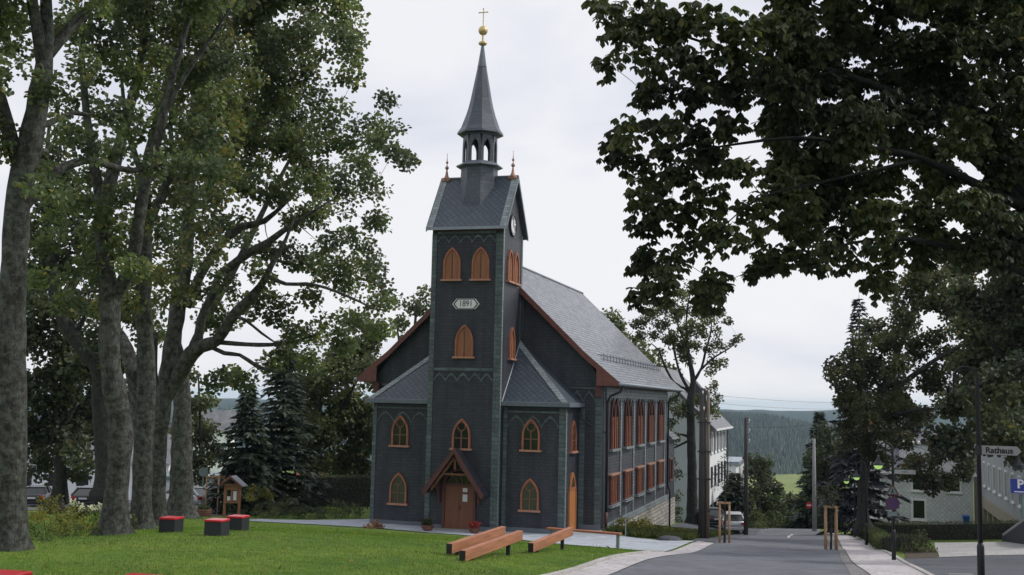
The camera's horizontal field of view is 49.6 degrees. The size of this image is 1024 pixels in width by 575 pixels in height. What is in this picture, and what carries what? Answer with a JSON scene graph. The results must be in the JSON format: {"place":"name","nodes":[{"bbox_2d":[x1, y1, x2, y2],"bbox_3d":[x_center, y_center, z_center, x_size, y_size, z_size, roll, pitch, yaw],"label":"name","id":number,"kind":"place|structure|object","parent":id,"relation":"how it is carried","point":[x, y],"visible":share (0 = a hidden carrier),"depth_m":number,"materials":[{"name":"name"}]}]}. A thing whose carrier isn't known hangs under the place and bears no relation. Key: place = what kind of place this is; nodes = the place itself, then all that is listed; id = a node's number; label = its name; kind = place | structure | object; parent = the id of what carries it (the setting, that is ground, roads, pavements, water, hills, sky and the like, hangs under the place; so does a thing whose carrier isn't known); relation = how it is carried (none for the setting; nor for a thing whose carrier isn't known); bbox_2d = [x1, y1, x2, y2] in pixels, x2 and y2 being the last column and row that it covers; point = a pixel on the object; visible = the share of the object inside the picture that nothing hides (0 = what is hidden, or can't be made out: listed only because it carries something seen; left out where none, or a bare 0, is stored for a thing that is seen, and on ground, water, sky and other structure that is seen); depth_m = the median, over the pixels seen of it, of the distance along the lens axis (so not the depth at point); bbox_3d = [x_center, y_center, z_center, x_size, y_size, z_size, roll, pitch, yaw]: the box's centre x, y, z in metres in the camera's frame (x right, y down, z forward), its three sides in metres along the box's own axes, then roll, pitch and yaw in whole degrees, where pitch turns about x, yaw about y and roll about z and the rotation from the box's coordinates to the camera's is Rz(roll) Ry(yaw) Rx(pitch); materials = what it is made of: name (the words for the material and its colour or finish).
{"place":"outdoors","nodes":[
{"label":"outdoors","id":0,"kind":"place"},
{"bbox_2d":[27,407,967,463],"bbox_3d":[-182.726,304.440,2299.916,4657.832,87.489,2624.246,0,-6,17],"label":"forest hill","id":1,"kind":"structure","parent":0,"point":[249,429],"depth_m":1906.47,"materials":[{"name":"green plant"}]},
{"bbox_2d":[28,404,975,481],"bbox_3d":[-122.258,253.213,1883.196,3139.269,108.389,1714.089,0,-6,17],"label":"forest","id":2,"kind":"object","parent":1,"relation":"on","point":[783,442],"visible":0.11,"depth_m":1812.40,"materials":[{"name":"green plant"}]},
{"bbox_2d":[0,471,1001,574],"bbox_3d":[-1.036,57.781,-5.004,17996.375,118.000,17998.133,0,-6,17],"label":"ground","id":3,"kind":"structure","parent":0,"point":[366,515],"depth_m":30.08,"materials":[{"name":"green plant"}]},
{"bbox_2d":[28,494,92,534],"bbox_3d":[-14.333,7.370,35.421,1.898,1.414,3.905,3,-6,-18],"label":"yellow shrub","id":4,"kind":"object","parent":3,"relation":"on","point":[61,517],"visible":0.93,"depth_m":35.48,"materials":[{"name":"green plant"}]},
{"bbox_2d":[28,522,103,541],"bbox_3d":[-13.100,7.095,31.877,2.406,0.549,3.346,3,-6,-17],"label":"bedding","id":5,"kind":"object","parent":3,"relation":"on","point":[42,539],"visible":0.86,"depth_m":32.08,"materials":[{"name":"green plant"}]},
{"bbox_2d":[26,264,129,513],"bbox_3d":[-26.553,6.010,66.132,8.187,14.943,8.735,1,-6,2],"label":"dark tree","id":6,"kind":"object","parent":3,"relation":"on","point":[61,372],"visible":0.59,"depth_m":64.98,"materials":[{"name":"green plant"}]},
{"bbox_2d":[27,128,167,502],"bbox_3d":[-22.143,1.217,55.861,8.776,19.006,6.370,-4,-8,43],"label":"dark tree","id":7,"kind":"object","parent":3,"relation":"on","point":[84,348],"visible":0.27,"depth_m":55.60,"materials":[{"name":"green plant"}]},
{"bbox_2d":[27,431,171,499],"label":"white hall","id":8,"kind":"structure","parent":3,"relation":"on","point":[72,487],"depth_m":96.32,"materials":[{"name":"paint"}]},
{"bbox_2d":[67,498,137,530],"bbox_3d":[-13.928,7.830,37.852,2.473,1.202,1.961,6,-7,-37],"label":"hydrangea","id":9,"kind":"object","parent":3,"relation":"on","point":[81,508],"visible":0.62,"depth_m":37.07,"materials":[{"name":"green plant"}]},
{"bbox_2d":[0,0,228,551],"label":"maple tree","id":10,"kind":"object","parent":3,"relation":"on","point":[23,153],"visible":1,"depth_m":27.74,"materials":[{"name":"green plant"}]},
{"bbox_2d":[27,499,230,515],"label":"car park","id":11,"kind":"structure","parent":3,"relation":"on","point":[34,507],"depth_m":75.17,"materials":[{"name":"grey asphalt"}]},
{"bbox_2d":[26,485,51,506],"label":"parked car","id":12,"kind":"object","parent":11,"relation":"on","point":[33,492],"visible":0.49,"depth_m":76.89,"materials":[{"name":"grey metal"}]},
{"bbox_2d":[71,485,97,506],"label":"parked car","id":13,"kind":"object","parent":11,"relation":"on","point":[80,494],"visible":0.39,"depth_m":75.16,"materials":[{"name":"grey metal"}]},
{"bbox_2d":[166,485,210,506],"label":"parked car","id":14,"kind":"object","parent":11,"relation":"on","point":[198,493],"visible":0.09,"depth_m":73.05,"materials":[{"name":"silver metal"}]},
{"bbox_2d":[27,0,252,535],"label":"maple tree","id":15,"kind":"object","parent":3,"relation":"on","point":[109,198],"visible":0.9,"depth_m":33.73,"materials":[{"name":"green plant"}]},
{"bbox_2d":[159,516,183,532],"bbox_3d":[-10.738,7.524,34.882,0.564,0.580,0.564,0,-6,13],"label":"stool cube","id":16,"kind":"object","parent":3,"relation":"on","point":[171,524],"visible":0.81,"depth_m":34.66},
{"bbox_2d":[82,0,270,529],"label":"maple tree","id":17,"kind":"object","parent":3,"relation":"on","point":[140,369],"visible":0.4,"depth_m":38.72,"materials":[{"name":"green plant"}]},
{"bbox_2d":[168,364,226,486],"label":"dark tree","id":18,"kind":"object","parent":3,"relation":"on","point":[203,430],"visible":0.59,"depth_m":81.87,"materials":[{"name":"green plant"}]},
{"bbox_2d":[191,410,236,471],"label":"distant house","id":19,"kind":"structure","parent":3,"relation":"on","point":[222,417],"depth_m":191.81,"materials":[{"name":"white paint"}]},
{"bbox_2d":[204,518,229,535],"bbox_3d":[-8.849,7.237,33.187,0.564,0.580,0.564,0,-6,13],"label":"stool cube","id":20,"kind":"object","parent":3,"relation":"on","point":[216,526],"visible":0.81,"depth_m":32.97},
{"bbox_2d":[218,475,247,516],"bbox_3d":[-16.275,12.293,64.395,1.520,2.720,0.820,0,-6,10],"label":"notice board","id":21,"kind":"object","parent":3,"relation":"on","point":[232,493],"visible":0.94,"depth_m":64.33,"materials":[{"name":"brown wood"}]},
{"bbox_2d":[227,514,249,530],"bbox_3d":[-9.041,7.817,36.522,0.564,0.580,0.564,0,-6,13],"label":"stool cube","id":22,"kind":"object","parent":3,"relation":"on","point":[238,522],"visible":0.79,"depth_m":36.28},
{"bbox_2d":[200,383,288,515],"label":"spruce tree","id":23,"kind":"object","parent":3,"relation":"on","point":[247,467],"visible":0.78,"depth_m":69.78,"materials":[{"name":"green plant"}]},
{"bbox_2d":[249,498,290,518],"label":"shrub","id":24,"kind":"object","parent":3,"relation":"on","point":[264,515],"visible":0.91,"depth_m":65.68,"materials":[{"name":"green plant"}]},
{"bbox_2d":[152,0,398,525],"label":"maple tree","id":25,"kind":"object","parent":3,"relation":"on","point":[272,41],"visible":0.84,"depth_m":43.13,"materials":[{"name":"green plant"}]},
{"bbox_2d":[151,26,421,518],"bbox_3d":[-10.777,-0.855,50.963,12.636,24.526,9.878,2,-6,-9],"label":"maple tree","id":26,"kind":"object","parent":3,"relation":"on","point":[180,502],"visible":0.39,"depth_m":52.36,"materials":[{"name":"green plant"}]},
{"bbox_2d":[243,338,333,513],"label":"spruce tree","id":27,"kind":"object","parent":3,"relation":"on","point":[284,460],"visible":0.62,"depth_m":72.89,"materials":[{"name":"green plant"}]},
{"bbox_2d":[285,503,329,519],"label":"shrub","id":28,"kind":"object","parent":3,"relation":"on","point":[298,512],"visible":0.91,"depth_m":65.98,"materials":[{"name":"green plant"}]},
{"bbox_2d":[10,516,621,574],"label":"fallen leaves","id":29,"kind":"object","parent":3,"relation":"on","point":[351,561],"visible":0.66,"depth_m":32.04,"materials":[{"name":"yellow plant"}]},
{"bbox_2d":[271,306,388,477],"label":"leafy tree","id":30,"kind":"object","parent":3,"relation":"on","point":[346,415],"visible":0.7,"depth_m":83.92,"materials":[{"name":"green plant"}]},
{"bbox_2d":[299,473,370,506],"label":"hedge","id":31,"kind":"object","parent":3,"relation":"on","point":[348,483],"visible":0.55,"depth_m":78.45,"materials":[{"name":"green plant"}]},
{"bbox_2d":[322,497,364,518],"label":"shrub","id":32,"kind":"object","parent":3,"relation":"on","point":[345,510],"visible":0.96,"depth_m":65.76,"materials":[{"name":"green plant"}]},
{"bbox_2d":[318,490,368,508],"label":"wire fence","id":33,"kind":"object","parent":3,"relation":"on","point":[343,494],"visible":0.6,"depth_m":74.89,"materials":[{"name":"metal"}]},
{"bbox_2d":[392,284,430,339],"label":"leafy tree","id":34,"kind":"object","parent":3,"relation":"on","point":[418,308],"visible":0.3,"depth_m":104.39,"materials":[{"name":"green plant"}]},
{"bbox_2d":[208,518,692,550],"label":"gravel forecourt","id":35,"kind":"structure","parent":3,"relation":"on","point":[594,539],"depth_m":56.11,"materials":[{"name":"grey gravel"}]},
{"bbox_2d":[546,527,621,547],"bbox_3d":[3.091,10.932,47.881,3.430,0.860,0.320,-2,-6,26],"label":"plank bench","id":36,"kind":"object","parent":35,"relation":"on","point":[617,534],"visible":0.82,"depth_m":47.56,"materials":[{"name":"brown wood"}]},
{"bbox_2d":[446,526,505,554],"bbox_3d":[-1.090,8.251,35.197,0.180,0.793,5.100,-1,-6,18],"label":"beam bench","id":37,"kind":"object","parent":3,"relation":"on","point":[456,546],"visible":0.76,"depth_m":34.65,"materials":[{"name":"brown wood"}]},
{"bbox_2d":[459,530,522,560],"bbox_3d":[-0.568,8.023,33.530,0.180,0.752,5.400,-1,-6,18],"label":"beam bench","id":38,"kind":"object","parent":3,"relation":"on","point":[478,550],"visible":0.81,"depth_m":33.19,"materials":[{"name":"brown wood"}]},
{"bbox_2d":[354,8,683,533],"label":"slate church","id":39,"kind":"structure","parent":3,"relation":"on","point":[512,393],"depth_m":60.21,"materials":[{"name":"stone"}]},
{"bbox_2d":[386,472,407,505],"bbox_3d":[-6.196,10.931,60.132,1.200,1.750,0.200,0,-6,17],"label":"window","id":40,"kind":"structure","parent":39,"relation":"in","point":[398,486],"depth_m":60.17,"materials":[{"name":"brown wood"}]},
{"bbox_2d":[389,415,409,446],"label":"window","id":41,"kind":"structure","parent":39,"relation":"in","point":[400,430],"depth_m":60.48,"materials":[{"name":"brown wood"}]},
{"bbox_2d":[440,247,461,280],"bbox_3d":[-3.255,-1.269,59.826,1.180,1.850,0.200,0,-6,17],"label":"window","id":42,"kind":"structure","parent":39,"relation":"in","point":[452,261],"depth_m":59.87,"materials":[{"name":"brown wood"}]},
{"bbox_2d":[441,468,475,529],"bbox_3d":[-2.800,11.165,58.364,1.860,3.300,0.165,0,-6,17],"label":"main door","id":43,"kind":"structure","parent":39,"relation":"in","point":[458,494],"depth_m":58.40,"materials":[{"name":"brown wood"}]},
{"bbox_2d":[449,419,471,450],"bbox_3d":[-2.701,7.786,58.681,1.220,1.670,0.200,0,-6,17],"label":"window","id":44,"kind":"structure","parent":39,"relation":"in","point":[461,435],"depth_m":58.72,"materials":[{"name":"brown wood"}]},
{"bbox_2d":[452,325,474,358],"bbox_3d":[-2.572,2.882,59.172,1.220,1.810,0.200,0,-6,17],"label":"window","id":45,"kind":"structure","parent":39,"relation":"in","point":[464,338],"depth_m":59.22,"materials":[{"name":"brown wood"}]},
{"bbox_2d":[469,247,490,280],"bbox_3d":[-1.694,-1.282,59.356,1.180,1.850,0.200,0,-6,17],"label":"window","id":46,"kind":"structure","parent":39,"relation":"in","point":[480,261],"depth_m":59.41,"materials":[{"name":"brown wood"}]},
{"bbox_2d":[518,478,540,512],"bbox_3d":[0.918,10.873,57.990,1.200,1.750,0.200,0,-6,17],"label":"window","id":47,"kind":"structure","parent":39,"relation":"in","point":[529,496],"depth_m":58.03,"materials":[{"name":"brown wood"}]},
{"bbox_2d":[519,419,541,451],"bbox_3d":[0.987,7.780,58.303,1.180,1.730,0.200,0,-6,17],"label":"window","id":48,"kind":"structure","parent":39,"relation":"in","point":[530,433],"depth_m":58.33,"materials":[{"name":"brown wood"}]},
{"bbox_2d":[568,472,576,528],"bbox_3d":[3.208,11.396,58.922,0.100,3.100,1.520,0,-6,17],"label":"side door","id":49,"kind":"structure","parent":39,"relation":"in","point":[572,495],"depth_m":58.90,"materials":[{"name":"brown wood"}]},
{"bbox_2d":[608,472,620,508],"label":"square window","id":50,"kind":"structure","parent":39,"relation":"in","point":[614,502],"depth_m":62.81,"materials":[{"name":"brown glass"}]},
{"bbox_2d":[609,398,621,451],"bbox_3d":[5.928,7.835,63.263,0.240,3.020,2.500,0,-6,17],"label":"tall window","id":51,"kind":"structure","parent":39,"relation":"in","point":[614,411],"depth_m":63.13,"materials":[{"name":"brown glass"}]},
{"bbox_2d":[622,468,633,501],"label":"square window","id":52,"kind":"structure","parent":39,"relation":"in","point":[627,474],"depth_m":66.72,"materials":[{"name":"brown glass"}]},
{"bbox_2d":[623,399,634,448],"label":"tall window","id":53,"kind":"structure","parent":39,"relation":"in","point":[628,406],"depth_m":66.97,"materials":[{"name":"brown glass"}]},
{"bbox_2d":[635,465,645,496],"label":"square window","id":54,"kind":"structure","parent":39,"relation":"in","point":[639,492],"depth_m":70.66,"materials":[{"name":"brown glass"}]},
{"bbox_2d":[636,399,645,446],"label":"tall window","id":55,"kind":"structure","parent":39,"relation":"in","point":[640,406],"depth_m":70.91,"materials":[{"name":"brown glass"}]},
{"bbox_2d":[647,399,655,444],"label":"tall window","id":56,"kind":"structure","parent":39,"relation":"in","point":[651,415],"depth_m":74.66,"materials":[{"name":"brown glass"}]},
{"bbox_2d":[657,400,665,442],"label":"tall window","id":57,"kind":"structure","parent":39,"relation":"in","point":[660,422],"depth_m":78.76,"materials":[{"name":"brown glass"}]},
{"bbox_2d":[528,527,572,552],"bbox_3d":[1.383,8.969,38.395,0.180,0.788,5.100,-1,-6,18],"label":"beam bench","id":58,"kind":"object","parent":3,"relation":"on","point":[537,545],"visible":0.87,"depth_m":38.04,"materials":[{"name":"brown wood"}]},
{"bbox_2d":[541,550,664,574],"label":"kerb","id":59,"kind":"structure","parent":3,"relation":"on","point":[581,566],"depth_m":32.71,"materials":[{"name":"concrete"}]},
{"bbox_2d":[601,307,683,374],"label":"leafy tree","id":60,"kind":"object","parent":3,"relation":"on","point":[619,324],"visible":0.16,"depth_m":106.34,"materials":[{"name":"green plant"}]},
{"bbox_2d":[606,515,685,530],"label":"shrubs","id":61,"kind":"object","parent":3,"relation":"on","point":[638,523],"visible":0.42,"depth_m":62.03,"materials":[{"name":"green plant"}]},
{"bbox_2d":[601,524,735,539],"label":"rough grass","id":62,"kind":"structure","parent":3,"relation":"on","point":[659,531],"depth_m":58.49,"materials":[{"name":"green plant"}]},
{"bbox_2d":[627,279,744,523],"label":"slender tree","id":63,"kind":"object","parent":3,"relation":"on","point":[685,345],"visible":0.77,"depth_m":87.73,"materials":[{"name":"green plant"}]},
{"bbox_2d":[657,367,732,522],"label":"white house","id":64,"kind":"structure","parent":3,"relation":"on","point":[719,427],"depth_m":92.44,"materials":[{"name":"paint"}]},
{"bbox_2d":[697,388,710,538],"bbox_3d":[10.281,9.523,59.241,0.670,8.300,0.588,0,-6,17],"label":"utility pole","id":65,"kind":"object","parent":3,"relation":"on","point":[704,479],"visible":0.95,"depth_m":59.15,"materials":[{"name":"brown wood"}]},
{"bbox_2d":[672,523,759,541],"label":"parking bay","id":66,"kind":"object","parent":3,"relation":"on","point":[751,531],"visible":0.49,"depth_m":82.41,"materials":[{"name":"grey asphalt"}]},
{"bbox_2d":[721,511,743,532],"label":"parked car","id":67,"kind":"object","parent":66,"relation":"on","point":[736,520],"visible":0.53,"depth_m":81.24,"materials":[{"name":"silver metal"}]},
{"bbox_2d":[711,447,734,542],"bbox_3d":[10.383,10.400,54.124,1.096,5.122,1.187,2,-6,-10],"label":"young tree","id":68,"kind":"object","parent":3,"relation":"on","point":[724,495],"visible":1,"depth_m":54.12,"materials":[{"name":"green plant"}]},
{"bbox_2d":[726,456,743,485],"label":"flat roofed house","id":69,"kind":"structure","parent":3,"relation":"on","point":[737,464],"depth_m":108.19,"materials":[{"name":"white paint"}]},
{"bbox_2d":[714,473,763,527],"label":"spruce tree","id":70,"kind":"object","parent":3,"relation":"on","point":[735,498],"visible":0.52,"depth_m":92.51,"materials":[{"name":"green plant"}]},
{"bbox_2d":[744,418,749,534],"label":"utility pole","id":71,"kind":"object","parent":3,"relation":"on","point":[746,422],"visible":0.98,"depth_m":80.05,"materials":[{"name":"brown wood"}]},
{"bbox_2d":[748,508,770,528],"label":"street bush","id":72,"kind":"object","parent":3,"relation":"on","point":[758,516],"visible":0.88,"depth_m":89.90,"materials":[{"name":"green plant"}]},
{"bbox_2d":[742,451,791,527],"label":"dark tree","id":73,"kind":"object","parent":3,"relation":"on","point":[759,468],"visible":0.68,"depth_m":111.23,"materials":[{"name":"green plant"}]},
{"bbox_2d":[766,490,808,528],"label":"leafy tree","id":74,"kind":"object","parent":3,"relation":"on","point":[789,497],"visible":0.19,"depth_m":117.82,"materials":[{"name":"green plant"}]},
{"bbox_2d":[581,0,1023,423],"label":"chestnut tree","id":75,"kind":"object","parent":3,"relation":"on","point":[791,79],"visible":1,"depth_m":21.72,"materials":[{"name":"green plant"}]},
{"bbox_2d":[809,439,816,530],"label":"utility pole","id":76,"kind":"object","parent":3,"relation":"on","point":[814,519],"visible":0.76,"depth_m":84.35,"materials":[{"name":"concrete"}]},
{"bbox_2d":[781,412,846,528],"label":"spruce tree","id":77,"kind":"object","parent":3,"relation":"on","point":[804,515],"visible":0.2,"depth_m":105.22,"materials":[{"name":"green plant"}]},
{"bbox_2d":[800,418,851,528],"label":"dark tree","id":78,"kind":"object","parent":3,"relation":"on","point":[829,447],"visible":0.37,"depth_m":99.49,"materials":[{"name":"green plant"}]},
{"bbox_2d":[815,474,842,549],"bbox_3d":[14.491,10.466,50.355,1.096,3.898,1.187,2,-6,-10],"label":"young tree","id":79,"kind":"object","parent":3,"relation":"on","point":[830,495],"visible":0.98,"depth_m":50.36,"materials":[{"name":"green plant"}]},
{"bbox_2d":[823,534,868,574],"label":"gutter strip","id":80,"kind":"object","parent":3,"relation":"on","point":[852,567],"visible":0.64,"depth_m":40.59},
{"bbox_2d":[814,298,912,535],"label":"spruce tree","id":81,"kind":"object","parent":3,"relation":"on","point":[877,510],"visible":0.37,"depth_m":75.88,"materials":[{"name":"green plant"}]},
{"bbox_2d":[859,525,889,549],"bbox_3d":[20.411,13.958,62.396,1.203,2.770,22.922,0,-6,14],"label":"hedge","id":82,"kind":"object","parent":3,"relation":"on","point":[876,537],"visible":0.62,"depth_m":56.49,"materials":[{"name":"green plant"}]},
{"bbox_2d":[882,531,914,551],"bbox_3d":[17.886,11.813,51.238,1.348,1.020,0.992,1,-6,-2],"label":"hedge","id":83,"kind":"object","parent":3,"relation":"on","point":[887,545],"visible":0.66,"depth_m":50.99,"materials":[{"name":"green plant"}]},
{"bbox_2d":[851,429,976,523],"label":"slate fronted house","id":84,"kind":"structure","parent":3,"relation":"on","point":[954,504],"depth_m":90.28,"materials":[{"name":"stone"}]},
{"bbox_2d":[910,498,926,521],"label":"window","id":85,"kind":"structure","parent":84,"relation":"in","point":[918,506],"depth_m":90.37,"materials":[{"name":"white paint"}]},
{"bbox_2d":[821,261,1008,536],"bbox_3d":[24.276,6.027,65.202,10.013,17.422,13.168,-3,-7,35],"label":"maple tree","id":86,"kind":"object","parent":3,"relation":"on","point":[892,398],"visible":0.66,"depth_m":64.22,"materials":[{"name":"green plant"}]},
{"bbox_2d":[905,550,937,558],"bbox_3d":[18.277,11.903,49.566,1.343,1.135,12.643,-1,-6,20],"label":"mulch bed","id":87,"kind":"object","parent":3,"relation":"on","point":[925,554],"visible":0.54,"depth_m":45.90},
{"bbox_2d":[896,529,937,552],"bbox_3d":[17.992,11.506,49.590,1.845,1.068,4.144,0,-6,17],"label":"brown shrub","id":88,"kind":"object","parent":87,"relation":"on","point":[918,548],"visible":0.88,"depth_m":49.42,"materials":[{"name":"orange plant"}]},
{"bbox_2d":[873,519,1019,539],"bbox_3d":[25.373,14.136,64.438,8.949,2.065,1.396,-4,-8,40],"label":"hedge","id":89,"kind":"object","parent":3,"relation":"on","point":[992,530],"visible":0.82,"depth_m":63.96,"materials":[{"name":"green plant"}]},
{"bbox_2d":[920,256,1023,471],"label":"maple tree","id":90,"kind":"object","parent":3,"relation":"on","point":[993,340],"visible":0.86,"depth_m":48.28,"materials":[{"name":"green plant"}]},
{"bbox_2d":[973,431,1023,523],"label":"colonnade building","id":91,"kind":"structure","parent":3,"relation":"on","point":[1000,501],"depth_m":79.09,"materials":[{"name":"white paint"}]},
{"bbox_2d":[1002,518,1023,543],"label":"ramp wall","id":92,"kind":"structure","parent":3,"relation":"on","point":[1014,533],"depth_m":57.71,"materials":[{"name":"concrete"}]},
{"bbox_2d":[1010,478,1023,519],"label":"parking sign","id":93,"kind":"object","parent":3,"relation":"on","point":[1016,485],"visible":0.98,"depth_m":57.28,"materials":[{"name":"blue metal"}]},
{"bbox_2d":[0,0,1023,410],"label":"sky","id":94,"kind":"structure","parent":0,"point":[550,109],"materials":[{"name":"white"}]},
{"bbox_2d":[39,395,998,431],"bbox_3d":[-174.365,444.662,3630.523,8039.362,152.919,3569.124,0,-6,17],"label":"ridge","id":95,"kind":"structure","parent":0,"point":[808,416],"depth_m":3167.16,"materials":[{"name":"green plant"}]},
{"bbox_2d":[561,541,712,574],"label":"pavement","id":96,"kind":"structure","parent":0,"point":[610,566],"depth_m":34.11,"materials":[{"name":"grey concrete"}]},
{"bbox_2d":[611,528,849,574],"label":"road","id":97,"kind":"structure","parent":0,"point":[772,551],"depth_m":40.20,"materials":[{"name":"grey asphalt"}]},
{"bbox_2d":[823,505,837,549],"bbox_3d":[14.489,11.030,50.302,0.620,2.165,0.570,0,-6,11],"label":"tree guard","id":98,"kind":"object","parent":97,"relation":"on","point":[835,527],"visible":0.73,"depth_m":50.09,"materials":[{"name":"brown wood"}]},
{"bbox_2d":[748,474,851,493],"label":"meadow","id":99,"kind":"structure","parent":0,"point":[788,481],"depth_m":436.11,"materials":[{"name":"green plant"}]},
{"bbox_2d":[827,533,925,574],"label":"pavement","id":100,"kind":"structure","parent":0,"point":[867,558],"depth_m":42.62,"materials":[{"name":"grey concrete"}]},
{"bbox_2d":[853,461,867,544],"bbox_3d":[18.863,11.772,59.952,0.790,4.706,0.404,1,-6,3],"label":"street lamp","id":101,"kind":"object","parent":100,"relation":"on","point":[856,476],"visible":0.97,"depth_m":59.94,"materials":[{"name":"black metal"}]},
{"bbox_2d":[873,442,895,559],"bbox_3d":[14.543,8.437,43.232,0.850,4.771,0.404,1,-6,3],"label":"street lamp","id":102,"kind":"object","parent":100,"relation":"on","point":[878,464],"visible":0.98,"depth_m":43.24,"materials":[{"name":"black metal"}]},
{"bbox_2d":[905,555,1023,574],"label":"side street","id":103,"kind":"structure","parent":0,"point":[1003,565],"depth_m":38.71,"materials":[{"name":"grey asphalt"}]},
{"bbox_2d":[945,366,984,574],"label":"street lamp","id":104,"kind":"object","parent":103,"relation":"on","point":[980,559],"visible":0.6,"depth_m":26.36,"materials":[{"name":"black metal"}]},
{"bbox_2d":[975,445,1020,455],"bbox_3d":[11.555,3.877,26.312,1.005,0.240,0.150,-1,-6,22],"label":"street sign","id":105,"kind":"object","parent":104,"relation":"attached to","point":[997,450],"visible":1,"depth_m":26.30,"materials":[{"name":"white metal"}]},
{"bbox_2d":[934,542,1023,556],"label":"driveway","id":106,"kind":"structure","parent":0,"point":[949,549],"depth_m":53.27,"materials":[{"name":"grey concrete"}]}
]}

